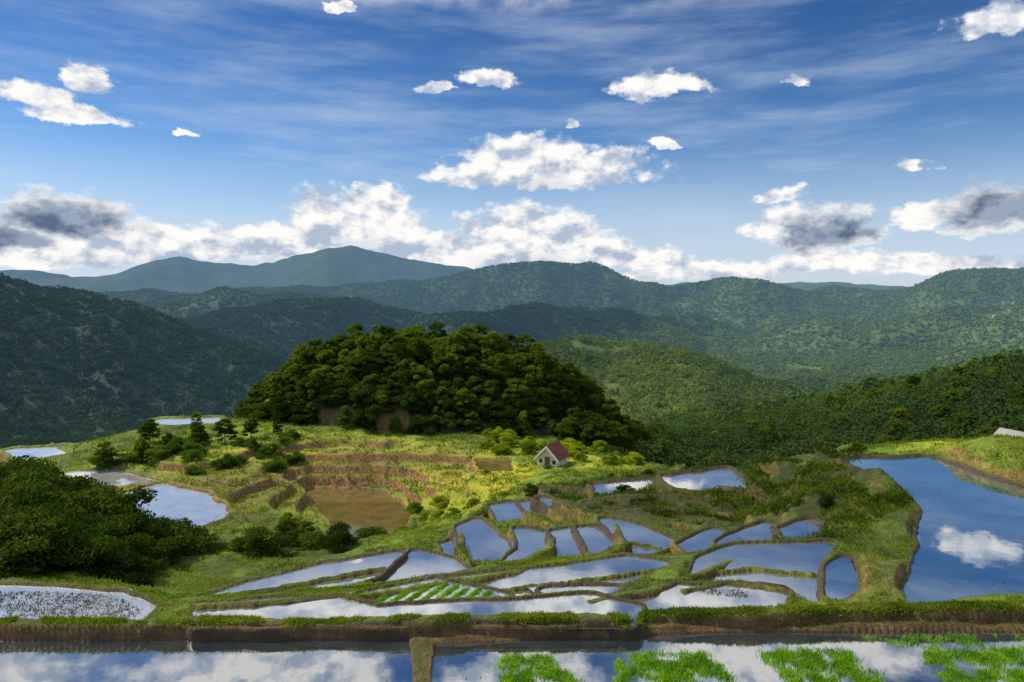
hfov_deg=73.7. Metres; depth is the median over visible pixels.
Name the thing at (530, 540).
water
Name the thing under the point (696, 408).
forest
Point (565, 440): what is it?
shrub
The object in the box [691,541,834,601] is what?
water
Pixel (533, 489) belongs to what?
shrub
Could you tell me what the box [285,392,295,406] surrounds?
tree
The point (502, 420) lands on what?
tree
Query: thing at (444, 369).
tree
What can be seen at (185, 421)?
water
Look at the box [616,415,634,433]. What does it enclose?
tree
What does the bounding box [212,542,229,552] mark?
shrub
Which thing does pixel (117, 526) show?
shrub
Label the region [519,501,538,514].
water
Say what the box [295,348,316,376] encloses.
tree
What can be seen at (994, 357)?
tree
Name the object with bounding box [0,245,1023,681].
ground
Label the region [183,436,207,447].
shrub
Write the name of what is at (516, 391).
tree
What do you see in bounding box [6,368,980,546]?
grass
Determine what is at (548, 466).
shrub
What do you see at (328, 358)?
tree
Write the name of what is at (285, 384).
shrub
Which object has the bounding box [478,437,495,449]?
shrub
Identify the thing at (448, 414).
tree
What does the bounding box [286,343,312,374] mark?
tree
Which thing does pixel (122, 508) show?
shrub
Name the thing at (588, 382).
tree
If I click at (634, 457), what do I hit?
shrub
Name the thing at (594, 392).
tree
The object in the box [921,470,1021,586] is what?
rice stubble
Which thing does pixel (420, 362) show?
tree
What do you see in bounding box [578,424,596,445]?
tree
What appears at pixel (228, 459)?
shrub
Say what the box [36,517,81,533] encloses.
shrub
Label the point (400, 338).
tree
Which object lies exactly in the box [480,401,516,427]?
shrub
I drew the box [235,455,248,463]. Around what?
shrub
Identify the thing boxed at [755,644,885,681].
rice seedling bed
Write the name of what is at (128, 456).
shrub
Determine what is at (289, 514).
tree
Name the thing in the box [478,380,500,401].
tree
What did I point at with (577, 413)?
tree
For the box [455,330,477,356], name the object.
tree
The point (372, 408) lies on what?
shrub
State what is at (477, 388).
tree
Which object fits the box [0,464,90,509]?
shrub
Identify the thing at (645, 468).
shrub
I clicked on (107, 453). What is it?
tree
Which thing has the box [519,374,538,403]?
tree
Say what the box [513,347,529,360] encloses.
tree
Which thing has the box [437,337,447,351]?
tree
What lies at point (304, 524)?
tree
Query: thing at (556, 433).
tree
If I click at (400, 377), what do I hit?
tree
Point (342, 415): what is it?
tree
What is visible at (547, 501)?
water
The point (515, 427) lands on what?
shrub
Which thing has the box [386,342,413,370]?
tree
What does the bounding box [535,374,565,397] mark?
tree
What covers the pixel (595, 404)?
tree
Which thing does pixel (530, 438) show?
shrub
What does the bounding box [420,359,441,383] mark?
tree
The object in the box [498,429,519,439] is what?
shrub
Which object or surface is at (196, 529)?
shrub
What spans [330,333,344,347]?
tree
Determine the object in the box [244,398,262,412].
tree
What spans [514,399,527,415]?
tree
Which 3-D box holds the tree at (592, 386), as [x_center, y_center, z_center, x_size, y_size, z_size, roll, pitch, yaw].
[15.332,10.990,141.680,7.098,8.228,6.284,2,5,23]
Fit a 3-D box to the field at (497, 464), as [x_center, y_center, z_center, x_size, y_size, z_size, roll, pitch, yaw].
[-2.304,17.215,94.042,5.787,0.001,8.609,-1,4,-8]
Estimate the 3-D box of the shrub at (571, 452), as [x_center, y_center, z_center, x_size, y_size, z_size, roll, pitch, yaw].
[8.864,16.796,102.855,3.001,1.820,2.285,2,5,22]
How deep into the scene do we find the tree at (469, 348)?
128.02 m
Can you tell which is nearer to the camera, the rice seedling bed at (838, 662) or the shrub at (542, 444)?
the rice seedling bed at (838, 662)
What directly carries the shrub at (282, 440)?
on the ground at (336, 267)
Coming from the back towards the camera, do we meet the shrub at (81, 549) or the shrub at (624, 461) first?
the shrub at (624, 461)
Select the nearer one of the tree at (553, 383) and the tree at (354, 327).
the tree at (553, 383)
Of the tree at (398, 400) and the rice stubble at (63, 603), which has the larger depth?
the tree at (398, 400)
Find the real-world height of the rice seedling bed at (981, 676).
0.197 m
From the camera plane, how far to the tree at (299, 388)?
120.46 m
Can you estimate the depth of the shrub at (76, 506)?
33.85 m
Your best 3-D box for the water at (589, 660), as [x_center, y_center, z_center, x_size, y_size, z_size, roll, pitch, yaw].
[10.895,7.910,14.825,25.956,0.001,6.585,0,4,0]
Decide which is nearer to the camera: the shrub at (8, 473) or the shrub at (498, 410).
the shrub at (8, 473)
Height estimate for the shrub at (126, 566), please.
1.928 m
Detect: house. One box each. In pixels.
[534,441,569,466]
[992,427,1023,436]
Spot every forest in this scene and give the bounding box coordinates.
[0,272,1023,422]
[0,331,1023,448]
[81,260,1023,358]
[630,346,1023,468]
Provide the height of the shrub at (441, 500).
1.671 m
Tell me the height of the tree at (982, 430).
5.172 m
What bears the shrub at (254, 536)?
on the ground at (336, 267)
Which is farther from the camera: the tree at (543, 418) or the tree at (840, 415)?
the tree at (840, 415)
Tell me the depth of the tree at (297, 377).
124.62 m
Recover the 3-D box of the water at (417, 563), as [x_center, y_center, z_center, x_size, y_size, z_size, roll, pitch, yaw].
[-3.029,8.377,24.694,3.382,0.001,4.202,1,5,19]
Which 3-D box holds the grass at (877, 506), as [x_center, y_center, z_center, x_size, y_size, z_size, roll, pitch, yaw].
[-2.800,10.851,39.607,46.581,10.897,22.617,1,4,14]
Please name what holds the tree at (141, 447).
on the ground at (336, 267)
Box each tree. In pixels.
[94,441,119,465]
[132,437,150,460]
[136,419,160,440]
[160,433,171,446]
[188,413,202,429]
[188,425,209,442]
[212,418,238,441]
[239,403,249,417]
[241,417,259,435]
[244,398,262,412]
[246,383,266,401]
[258,375,280,400]
[259,401,270,419]
[269,375,283,395]
[272,419,282,433]
[273,512,300,535]
[274,516,299,540]
[275,362,297,374]
[275,389,292,403]
[281,364,304,389]
[281,370,295,384]
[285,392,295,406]
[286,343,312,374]
[293,521,319,534]
[294,377,316,399]
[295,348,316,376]
[301,363,319,388]
[302,402,319,424]
[305,338,323,351]
[305,367,334,396]
[314,339,341,366]
[315,350,337,378]
[327,365,346,387]
[328,390,347,407]
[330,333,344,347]
[332,334,350,365]
[335,339,358,364]
[335,349,353,375]
[337,406,351,422]
[343,356,362,380]
[344,367,363,389]
[345,323,364,337]
[347,355,382,380]
[347,384,365,409]
[348,330,366,349]
[352,335,375,364]
[356,412,377,430]
[359,374,381,387]
[365,325,386,341]
[365,333,382,353]
[370,352,392,375]
[372,388,391,411]
[374,325,398,349]
[376,343,394,365]
[381,366,396,386]
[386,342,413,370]
[387,370,408,395]
[389,334,407,351]
[389,416,403,432]
[397,358,420,383]
[400,327,419,344]
[402,391,419,408]
[404,337,433,366]
[408,415,426,433]
[409,324,425,332]
[409,365,434,393]
[411,344,432,364]
[413,328,424,337]
[415,378,441,406]
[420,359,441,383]
[425,321,448,345]
[425,414,442,432]
[429,346,452,377]
[432,338,439,345]
[432,381,449,395]
[432,387,451,414]
[434,352,462,386]
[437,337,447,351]
[440,330,468,354]
[442,412,458,427]
[447,343,466,373]
[448,377,469,397]
[449,388,477,417]
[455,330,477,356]
[456,324,480,354]
[456,356,480,385]
[460,411,483,431]
[462,344,482,369]
[463,376,484,398]
[468,363,494,387]
[471,335,491,360]
[472,324,488,334]
[472,333,486,362]
[476,397,492,418]
[478,331,512,363]
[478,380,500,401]
[479,348,497,369]
[479,352,515,391]
[495,418,510,429]
[496,333,517,357]
[496,347,518,363]
[496,393,513,406]
[503,377,532,405]
[507,335,519,347]
[508,359,530,385]
[509,353,528,373]
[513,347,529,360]
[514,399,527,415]
[516,410,532,435]
[517,333,536,360]
[517,352,537,374]
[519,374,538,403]
[523,365,545,394]
[528,349,550,387]
[530,342,545,364]
[530,387,551,409]
[531,406,550,430]
[535,353,564,386]
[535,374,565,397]
[540,387,558,410]
[546,373,573,389]
[548,360,568,382]
[549,405,564,422]
[549,423,563,437]
[554,389,580,416]
[554,416,583,440]
[561,361,583,394]
[563,373,582,393]
[565,407,584,434]
[575,372,593,393]
[578,384,586,394]
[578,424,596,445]
[582,376,601,393]
[582,412,608,444]
[586,390,599,403]
[588,401,602,412]
[591,385,605,404]
[593,418,615,450]
[597,395,610,412]
[600,404,614,419]
[605,411,625,429]
[608,399,615,404]
[609,404,620,420]
[609,420,620,446]
[615,425,635,450]
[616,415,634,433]
[632,419,646,433]
[637,425,649,441]
[650,426,662,432]
[655,422,665,429]
[662,431,678,442]
[708,431,724,437]
[734,419,746,424]
[744,444,752,451]
[746,420,759,431]
[758,426,777,447]
[766,422,774,427]
[787,424,797,431]
[823,395,837,406]
[832,414,844,421]
[833,397,847,410]
[834,417,848,425]
[863,387,885,401]
[874,434,893,443]
[882,408,912,427]
[883,422,908,436]
[902,375,922,390]
[929,404,952,425]
[936,390,962,401]
[946,424,965,437]
[948,376,964,390]
[949,366,963,376]
[951,412,974,427]
[956,387,970,401]
[961,360,980,371]
[961,371,975,385]
[973,426,997,437]
[985,367,1004,379]
[987,415,1012,428]
[989,354,1005,363]
[1005,386,1023,410]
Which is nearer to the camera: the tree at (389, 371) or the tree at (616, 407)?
the tree at (389, 371)
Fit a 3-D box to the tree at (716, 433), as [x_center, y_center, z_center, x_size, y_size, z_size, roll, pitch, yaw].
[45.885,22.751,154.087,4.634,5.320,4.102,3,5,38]
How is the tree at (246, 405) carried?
on the ground at (336, 267)
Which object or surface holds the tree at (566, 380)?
on the ground at (336, 267)
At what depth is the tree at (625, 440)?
114.09 m
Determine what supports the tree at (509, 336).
on the ground at (336, 267)
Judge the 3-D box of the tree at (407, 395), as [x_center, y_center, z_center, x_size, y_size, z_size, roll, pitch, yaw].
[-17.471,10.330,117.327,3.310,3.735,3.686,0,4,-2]
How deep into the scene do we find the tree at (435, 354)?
124.83 m
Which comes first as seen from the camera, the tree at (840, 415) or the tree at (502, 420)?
the tree at (502, 420)
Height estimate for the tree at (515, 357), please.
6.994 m
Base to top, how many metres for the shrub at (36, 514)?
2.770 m
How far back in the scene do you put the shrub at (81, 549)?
24.70 m
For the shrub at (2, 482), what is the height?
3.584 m
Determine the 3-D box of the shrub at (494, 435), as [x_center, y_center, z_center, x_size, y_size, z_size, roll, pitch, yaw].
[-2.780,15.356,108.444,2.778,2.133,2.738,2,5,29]
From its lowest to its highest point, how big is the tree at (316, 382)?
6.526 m
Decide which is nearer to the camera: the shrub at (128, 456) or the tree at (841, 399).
the shrub at (128, 456)
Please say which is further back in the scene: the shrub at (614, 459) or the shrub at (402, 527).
the shrub at (614, 459)
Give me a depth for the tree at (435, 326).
136.58 m
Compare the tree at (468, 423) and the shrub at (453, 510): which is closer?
the shrub at (453, 510)
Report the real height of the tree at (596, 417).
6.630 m
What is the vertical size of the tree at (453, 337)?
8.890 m
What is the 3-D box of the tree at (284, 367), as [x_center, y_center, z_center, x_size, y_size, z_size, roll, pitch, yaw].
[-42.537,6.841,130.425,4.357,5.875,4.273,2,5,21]
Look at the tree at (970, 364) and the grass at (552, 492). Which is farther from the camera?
the tree at (970, 364)
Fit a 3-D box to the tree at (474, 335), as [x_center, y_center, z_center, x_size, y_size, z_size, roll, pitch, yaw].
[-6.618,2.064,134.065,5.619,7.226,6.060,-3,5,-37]
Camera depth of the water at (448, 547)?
31.88 m
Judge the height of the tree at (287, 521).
3.537 m
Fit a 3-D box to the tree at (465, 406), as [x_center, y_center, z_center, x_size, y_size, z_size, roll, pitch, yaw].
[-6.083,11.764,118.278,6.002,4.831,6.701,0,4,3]
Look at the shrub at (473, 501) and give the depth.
65.44 m
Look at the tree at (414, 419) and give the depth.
114.27 m
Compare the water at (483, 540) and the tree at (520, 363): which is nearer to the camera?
the water at (483, 540)
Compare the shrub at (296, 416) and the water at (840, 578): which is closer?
the water at (840, 578)
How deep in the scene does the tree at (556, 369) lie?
131.35 m
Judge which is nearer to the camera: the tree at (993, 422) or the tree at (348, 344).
the tree at (993, 422)
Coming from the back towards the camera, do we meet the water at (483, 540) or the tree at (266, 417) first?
the tree at (266, 417)
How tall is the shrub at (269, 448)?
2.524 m
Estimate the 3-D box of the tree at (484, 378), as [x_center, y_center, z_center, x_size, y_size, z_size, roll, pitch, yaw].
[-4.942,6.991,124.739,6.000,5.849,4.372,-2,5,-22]
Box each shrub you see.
[0,453,68,491]
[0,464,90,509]
[0,465,42,479]
[0,470,50,491]
[0,477,121,529]
[0,478,14,493]
[0,502,64,523]
[0,511,81,577]
[4,520,111,571]
[20,464,99,492]
[31,536,121,580]
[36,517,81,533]
[64,479,130,504]
[67,522,109,535]
[75,484,158,517]
[78,535,124,578]
[86,448,122,469]
[88,539,167,586]
[92,508,179,561]
[96,514,152,551]
[116,449,149,462]
[118,532,179,562]
[144,444,169,462]
[147,517,219,568]
[150,441,161,449]
[164,439,184,454]
[165,517,207,536]
[169,434,184,441]
[169,437,184,449]
[179,449,203,462]
[180,441,208,455]
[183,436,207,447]
[184,432,212,441]
[184,465,205,474]
[184,538,219,554]
[210,452,239,468]
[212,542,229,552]
[228,526,285,557]
[230,437,247,446]
[232,406,252,418]
[235,400,255,414]
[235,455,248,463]
[242,437,261,449]
[245,381,267,402]
[247,402,273,421]
[253,442,286,458]
[260,456,288,472]
[263,528,315,549]
[268,401,300,422]
[269,387,293,404]
[276,437,293,444]
[277,376,295,392]
[277,428,301,440]
[280,451,305,464]
[284,405,320,425]
[284,531,322,551]
[286,391,313,408]
[308,388,346,408]
[315,520,361,553]
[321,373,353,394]
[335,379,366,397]
[337,409,373,430]
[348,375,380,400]
[352,526,388,539]
[356,394,395,420]
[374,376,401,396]
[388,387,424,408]
[396,525,412,529]
[401,417,439,434]
[404,501,423,514]
[417,509,430,519]
[428,495,449,507]
[429,509,444,520]
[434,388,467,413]
[437,412,472,430]
[444,507,461,516]
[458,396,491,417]
[465,498,480,508]
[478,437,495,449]
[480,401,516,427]
[481,428,493,435]
[481,469,490,474]
[485,431,501,442]
[489,442,512,454]
[494,426,506,437]
[495,418,528,436]
[497,491,510,497]
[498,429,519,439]
[498,435,519,446]
[504,403,533,415]
[518,439,540,455]
[521,406,548,427]
[521,436,534,442]
[524,484,538,497]
[536,440,548,450]
[543,464,553,468]
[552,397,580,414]
[561,437,582,445]
[561,438,579,449]
[567,448,580,456]
[572,452,587,461]
[576,445,591,453]
[591,440,609,452]
[601,453,618,464]
[612,484,635,491]
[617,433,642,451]
[618,458,631,464]
[623,451,645,464]
[627,419,645,433]
[635,464,652,469]
[640,469,654,474]
[817,495,836,508]
[850,442,866,450]
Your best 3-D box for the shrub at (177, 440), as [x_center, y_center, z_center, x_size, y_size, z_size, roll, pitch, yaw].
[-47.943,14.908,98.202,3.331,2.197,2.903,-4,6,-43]
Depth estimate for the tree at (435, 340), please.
133.49 m
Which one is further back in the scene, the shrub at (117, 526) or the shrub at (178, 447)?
the shrub at (178, 447)
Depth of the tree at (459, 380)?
119.94 m
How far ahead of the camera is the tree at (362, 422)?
114.34 m
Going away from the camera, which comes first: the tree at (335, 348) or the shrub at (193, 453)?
the shrub at (193, 453)
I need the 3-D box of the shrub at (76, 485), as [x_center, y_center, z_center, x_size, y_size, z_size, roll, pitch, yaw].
[-28.041,9.530,41.272,5.452,4.511,5.451,2,5,22]
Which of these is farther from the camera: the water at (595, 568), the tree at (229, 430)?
the tree at (229, 430)
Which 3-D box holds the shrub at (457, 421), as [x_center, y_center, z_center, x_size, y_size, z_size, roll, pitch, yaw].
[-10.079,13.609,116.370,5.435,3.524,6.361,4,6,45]
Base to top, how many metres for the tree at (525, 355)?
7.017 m
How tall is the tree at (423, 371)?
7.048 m
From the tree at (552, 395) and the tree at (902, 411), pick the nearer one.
the tree at (552, 395)
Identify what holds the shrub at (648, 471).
on the ground at (336, 267)
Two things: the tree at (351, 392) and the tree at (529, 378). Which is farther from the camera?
the tree at (529, 378)
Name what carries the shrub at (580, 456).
on the ground at (336, 267)
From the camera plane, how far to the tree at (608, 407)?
129.82 m
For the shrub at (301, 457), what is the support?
on the ground at (336, 267)
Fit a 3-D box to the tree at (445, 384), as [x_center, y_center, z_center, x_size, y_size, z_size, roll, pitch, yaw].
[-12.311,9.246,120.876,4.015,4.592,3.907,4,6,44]
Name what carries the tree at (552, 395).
on the ground at (336, 267)
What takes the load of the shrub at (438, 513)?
on the ground at (336, 267)
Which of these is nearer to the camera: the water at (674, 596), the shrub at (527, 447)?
the water at (674, 596)
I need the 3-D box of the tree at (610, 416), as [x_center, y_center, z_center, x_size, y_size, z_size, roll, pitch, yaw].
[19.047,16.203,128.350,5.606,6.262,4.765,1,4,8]
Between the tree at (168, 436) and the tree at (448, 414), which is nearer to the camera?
the tree at (168, 436)
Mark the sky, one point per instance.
(666, 142)
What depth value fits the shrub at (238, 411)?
127.77 m
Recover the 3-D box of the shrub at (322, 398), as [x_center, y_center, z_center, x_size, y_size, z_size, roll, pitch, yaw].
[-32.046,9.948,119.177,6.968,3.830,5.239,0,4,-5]
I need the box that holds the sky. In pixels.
[0,0,1023,286]
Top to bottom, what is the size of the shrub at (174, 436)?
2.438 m
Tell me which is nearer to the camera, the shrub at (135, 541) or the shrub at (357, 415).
the shrub at (135, 541)
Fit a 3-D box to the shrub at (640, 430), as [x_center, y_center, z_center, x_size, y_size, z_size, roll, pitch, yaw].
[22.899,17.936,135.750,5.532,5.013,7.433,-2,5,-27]
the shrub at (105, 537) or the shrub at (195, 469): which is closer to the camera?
the shrub at (105, 537)
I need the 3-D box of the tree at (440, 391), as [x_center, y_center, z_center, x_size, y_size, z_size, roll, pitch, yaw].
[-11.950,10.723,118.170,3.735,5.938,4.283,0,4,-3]
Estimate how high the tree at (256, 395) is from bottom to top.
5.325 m
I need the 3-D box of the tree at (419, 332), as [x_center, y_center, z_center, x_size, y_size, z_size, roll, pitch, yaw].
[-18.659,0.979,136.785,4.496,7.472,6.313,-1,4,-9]
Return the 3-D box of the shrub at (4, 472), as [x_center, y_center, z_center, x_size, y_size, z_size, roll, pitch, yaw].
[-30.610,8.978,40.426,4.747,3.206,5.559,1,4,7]
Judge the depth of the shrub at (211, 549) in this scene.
33.17 m
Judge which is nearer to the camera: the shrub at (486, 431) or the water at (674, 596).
the water at (674, 596)
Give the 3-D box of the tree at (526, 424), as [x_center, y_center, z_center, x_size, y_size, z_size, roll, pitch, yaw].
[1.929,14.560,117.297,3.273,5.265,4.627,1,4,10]
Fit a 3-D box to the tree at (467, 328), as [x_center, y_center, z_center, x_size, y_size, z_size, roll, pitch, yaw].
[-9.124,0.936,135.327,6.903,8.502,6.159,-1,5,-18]
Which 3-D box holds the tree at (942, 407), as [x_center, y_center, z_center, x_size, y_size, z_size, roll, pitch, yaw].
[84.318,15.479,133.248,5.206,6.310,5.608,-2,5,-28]
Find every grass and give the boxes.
[0,598,1023,632]
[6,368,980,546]
[208,444,914,558]
[528,446,832,498]
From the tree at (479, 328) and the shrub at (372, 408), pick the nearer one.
the shrub at (372, 408)
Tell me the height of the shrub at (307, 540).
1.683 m
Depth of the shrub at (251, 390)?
132.10 m
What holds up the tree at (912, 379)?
on the ground at (336, 267)
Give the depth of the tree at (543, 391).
121.82 m
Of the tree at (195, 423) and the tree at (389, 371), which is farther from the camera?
the tree at (389, 371)
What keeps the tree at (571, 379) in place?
on the ground at (336, 267)
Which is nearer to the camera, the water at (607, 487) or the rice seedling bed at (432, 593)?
the rice seedling bed at (432, 593)
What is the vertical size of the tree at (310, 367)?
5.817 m
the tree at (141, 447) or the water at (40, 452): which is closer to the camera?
the tree at (141, 447)
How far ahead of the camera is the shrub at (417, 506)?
79.88 m
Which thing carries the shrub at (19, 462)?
on the ground at (336, 267)
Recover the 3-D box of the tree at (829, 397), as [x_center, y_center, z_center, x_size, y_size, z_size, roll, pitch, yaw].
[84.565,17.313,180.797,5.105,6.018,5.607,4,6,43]
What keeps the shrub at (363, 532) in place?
on the ground at (336, 267)
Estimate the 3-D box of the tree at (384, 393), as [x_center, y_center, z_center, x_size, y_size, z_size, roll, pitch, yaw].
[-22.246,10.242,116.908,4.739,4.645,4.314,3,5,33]
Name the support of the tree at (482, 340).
on the ground at (336, 267)
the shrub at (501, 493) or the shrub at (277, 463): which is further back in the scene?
the shrub at (277, 463)
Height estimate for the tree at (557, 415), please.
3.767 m
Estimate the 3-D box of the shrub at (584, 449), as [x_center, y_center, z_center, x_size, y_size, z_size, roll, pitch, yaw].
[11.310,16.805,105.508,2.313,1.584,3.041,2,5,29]
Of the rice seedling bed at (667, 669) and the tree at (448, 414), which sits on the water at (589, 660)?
the rice seedling bed at (667, 669)
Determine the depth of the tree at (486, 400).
117.31 m
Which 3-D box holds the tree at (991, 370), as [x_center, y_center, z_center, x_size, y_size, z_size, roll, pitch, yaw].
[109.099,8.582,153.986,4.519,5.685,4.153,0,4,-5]
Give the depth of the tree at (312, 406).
117.02 m
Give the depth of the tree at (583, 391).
135.61 m
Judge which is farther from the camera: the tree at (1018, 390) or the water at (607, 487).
the tree at (1018, 390)
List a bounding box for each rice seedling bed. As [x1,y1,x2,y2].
[363,580,493,601]
[493,650,584,681]
[611,646,737,681]
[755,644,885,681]
[860,631,1023,660]
[919,644,1023,681]
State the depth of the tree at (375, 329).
138.46 m
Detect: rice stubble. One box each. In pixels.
[0,590,142,617]
[699,588,748,597]
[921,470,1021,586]
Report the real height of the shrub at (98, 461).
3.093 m
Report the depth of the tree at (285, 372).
127.02 m
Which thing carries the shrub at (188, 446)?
on the ground at (336, 267)
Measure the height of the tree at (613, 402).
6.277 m
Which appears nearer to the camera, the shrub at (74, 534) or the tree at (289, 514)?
the shrub at (74, 534)
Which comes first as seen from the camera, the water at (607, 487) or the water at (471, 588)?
the water at (471, 588)
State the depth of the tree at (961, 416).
123.58 m
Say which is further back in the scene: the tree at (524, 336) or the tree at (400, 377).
the tree at (524, 336)
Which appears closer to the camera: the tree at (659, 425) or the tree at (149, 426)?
the tree at (149, 426)
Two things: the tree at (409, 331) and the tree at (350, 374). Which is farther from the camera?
the tree at (409, 331)
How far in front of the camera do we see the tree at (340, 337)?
132.60 m
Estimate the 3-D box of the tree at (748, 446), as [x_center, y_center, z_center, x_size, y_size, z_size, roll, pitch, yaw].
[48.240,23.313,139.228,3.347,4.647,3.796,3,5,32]
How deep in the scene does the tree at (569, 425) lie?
114.56 m
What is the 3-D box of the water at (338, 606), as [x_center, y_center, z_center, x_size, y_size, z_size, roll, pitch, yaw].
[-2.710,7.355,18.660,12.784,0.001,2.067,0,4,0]
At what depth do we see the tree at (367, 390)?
116.47 m
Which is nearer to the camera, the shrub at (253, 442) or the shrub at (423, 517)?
the shrub at (423, 517)
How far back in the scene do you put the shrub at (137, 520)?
29.75 m
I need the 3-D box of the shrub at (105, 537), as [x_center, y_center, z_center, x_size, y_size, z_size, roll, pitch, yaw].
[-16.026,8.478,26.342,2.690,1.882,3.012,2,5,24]
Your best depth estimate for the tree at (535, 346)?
133.18 m
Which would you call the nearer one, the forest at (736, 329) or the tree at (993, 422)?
the tree at (993, 422)
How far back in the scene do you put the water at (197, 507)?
76.17 m
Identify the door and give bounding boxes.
[545,457,549,465]
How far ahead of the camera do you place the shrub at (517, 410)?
118.70 m
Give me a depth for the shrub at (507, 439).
104.36 m
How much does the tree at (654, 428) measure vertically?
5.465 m
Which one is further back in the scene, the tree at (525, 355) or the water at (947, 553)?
the tree at (525, 355)
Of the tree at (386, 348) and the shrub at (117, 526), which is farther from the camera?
the tree at (386, 348)
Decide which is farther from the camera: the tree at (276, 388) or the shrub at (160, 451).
the tree at (276, 388)
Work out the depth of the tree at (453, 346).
126.01 m
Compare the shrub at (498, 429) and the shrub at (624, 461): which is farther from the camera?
the shrub at (498, 429)
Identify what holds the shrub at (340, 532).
on the ground at (336, 267)
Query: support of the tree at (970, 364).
on the ground at (336, 267)
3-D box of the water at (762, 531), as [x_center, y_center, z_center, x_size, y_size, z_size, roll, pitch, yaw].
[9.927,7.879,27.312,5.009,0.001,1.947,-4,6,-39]
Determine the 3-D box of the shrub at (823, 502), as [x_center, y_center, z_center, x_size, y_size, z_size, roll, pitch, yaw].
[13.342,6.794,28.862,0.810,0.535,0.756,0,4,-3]
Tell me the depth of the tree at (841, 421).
149.72 m
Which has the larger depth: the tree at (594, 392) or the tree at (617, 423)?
the tree at (594, 392)
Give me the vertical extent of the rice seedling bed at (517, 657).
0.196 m
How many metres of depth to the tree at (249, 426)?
105.55 m
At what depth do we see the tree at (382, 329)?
131.80 m
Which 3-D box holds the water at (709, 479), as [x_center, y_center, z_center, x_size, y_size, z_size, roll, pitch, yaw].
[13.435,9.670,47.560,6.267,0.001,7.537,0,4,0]
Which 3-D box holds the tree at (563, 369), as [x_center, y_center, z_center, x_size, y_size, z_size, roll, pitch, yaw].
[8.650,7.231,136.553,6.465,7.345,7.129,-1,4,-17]
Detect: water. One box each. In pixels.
[0,585,155,619]
[0,639,411,681]
[5,447,64,459]
[64,469,153,485]
[125,484,228,525]
[148,417,219,424]
[192,594,641,628]
[209,549,408,594]
[306,489,410,536]
[349,578,518,601]
[382,546,467,581]
[431,632,1023,681]
[433,540,453,554]
[448,555,668,594]
[454,515,510,560]
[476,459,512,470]
[489,499,522,521]
[504,526,545,561]
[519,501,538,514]
[527,586,621,592]
[536,495,582,508]
[548,528,580,556]
[577,526,613,555]
[592,479,652,493]
[596,514,673,554]
[631,584,795,610]
[662,468,745,490]
[671,524,722,551]
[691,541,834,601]
[710,522,775,543]
[779,519,821,538]
[825,557,857,602]
[834,457,1023,602]
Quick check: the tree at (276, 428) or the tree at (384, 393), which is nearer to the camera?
the tree at (276, 428)
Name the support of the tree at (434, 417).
on the ground at (336, 267)
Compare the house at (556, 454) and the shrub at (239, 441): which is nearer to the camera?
the house at (556, 454)
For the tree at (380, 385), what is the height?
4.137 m
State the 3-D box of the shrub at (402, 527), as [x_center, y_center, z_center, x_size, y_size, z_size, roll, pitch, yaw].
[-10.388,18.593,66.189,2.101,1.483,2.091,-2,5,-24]
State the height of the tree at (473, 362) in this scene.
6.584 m
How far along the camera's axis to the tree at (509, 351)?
131.62 m
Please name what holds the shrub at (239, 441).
on the ground at (336, 267)
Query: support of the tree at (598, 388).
on the ground at (336, 267)
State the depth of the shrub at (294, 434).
104.82 m
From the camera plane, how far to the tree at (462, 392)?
116.94 m
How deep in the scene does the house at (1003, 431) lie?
48.91 m
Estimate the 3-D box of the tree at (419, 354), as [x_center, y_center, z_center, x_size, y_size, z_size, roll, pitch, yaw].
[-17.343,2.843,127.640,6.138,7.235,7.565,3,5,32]
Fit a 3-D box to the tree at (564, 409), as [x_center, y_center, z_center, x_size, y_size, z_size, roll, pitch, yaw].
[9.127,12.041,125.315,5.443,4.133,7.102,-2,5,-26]
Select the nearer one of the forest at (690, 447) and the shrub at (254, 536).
the shrub at (254, 536)
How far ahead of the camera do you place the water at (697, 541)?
28.56 m
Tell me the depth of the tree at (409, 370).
121.13 m
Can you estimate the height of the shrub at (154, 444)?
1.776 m
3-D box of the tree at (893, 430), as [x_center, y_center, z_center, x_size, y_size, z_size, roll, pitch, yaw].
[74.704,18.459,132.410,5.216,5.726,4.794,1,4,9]
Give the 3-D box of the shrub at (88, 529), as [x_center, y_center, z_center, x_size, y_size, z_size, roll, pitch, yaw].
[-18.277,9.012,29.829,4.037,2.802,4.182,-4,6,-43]
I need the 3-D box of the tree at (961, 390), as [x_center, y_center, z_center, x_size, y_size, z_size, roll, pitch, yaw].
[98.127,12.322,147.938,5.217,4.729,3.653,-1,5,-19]
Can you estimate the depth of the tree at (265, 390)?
126.74 m
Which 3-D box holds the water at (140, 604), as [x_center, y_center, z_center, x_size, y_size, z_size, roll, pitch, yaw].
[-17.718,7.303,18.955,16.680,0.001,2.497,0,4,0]
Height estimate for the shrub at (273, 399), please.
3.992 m
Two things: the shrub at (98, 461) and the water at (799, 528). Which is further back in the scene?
the shrub at (98, 461)
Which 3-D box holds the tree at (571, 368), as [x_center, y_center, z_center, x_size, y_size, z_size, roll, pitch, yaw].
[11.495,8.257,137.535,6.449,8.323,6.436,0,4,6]
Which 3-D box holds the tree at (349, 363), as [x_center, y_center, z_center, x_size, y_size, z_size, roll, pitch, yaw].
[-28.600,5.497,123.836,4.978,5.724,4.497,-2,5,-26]
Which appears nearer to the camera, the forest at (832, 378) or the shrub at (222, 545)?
the shrub at (222, 545)
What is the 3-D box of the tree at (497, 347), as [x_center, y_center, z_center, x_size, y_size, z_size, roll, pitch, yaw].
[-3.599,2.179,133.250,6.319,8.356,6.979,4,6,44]
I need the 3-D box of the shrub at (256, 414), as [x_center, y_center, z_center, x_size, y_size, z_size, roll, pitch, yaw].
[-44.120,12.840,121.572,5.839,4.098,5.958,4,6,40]
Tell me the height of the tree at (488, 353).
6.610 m
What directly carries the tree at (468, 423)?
on the ground at (336, 267)

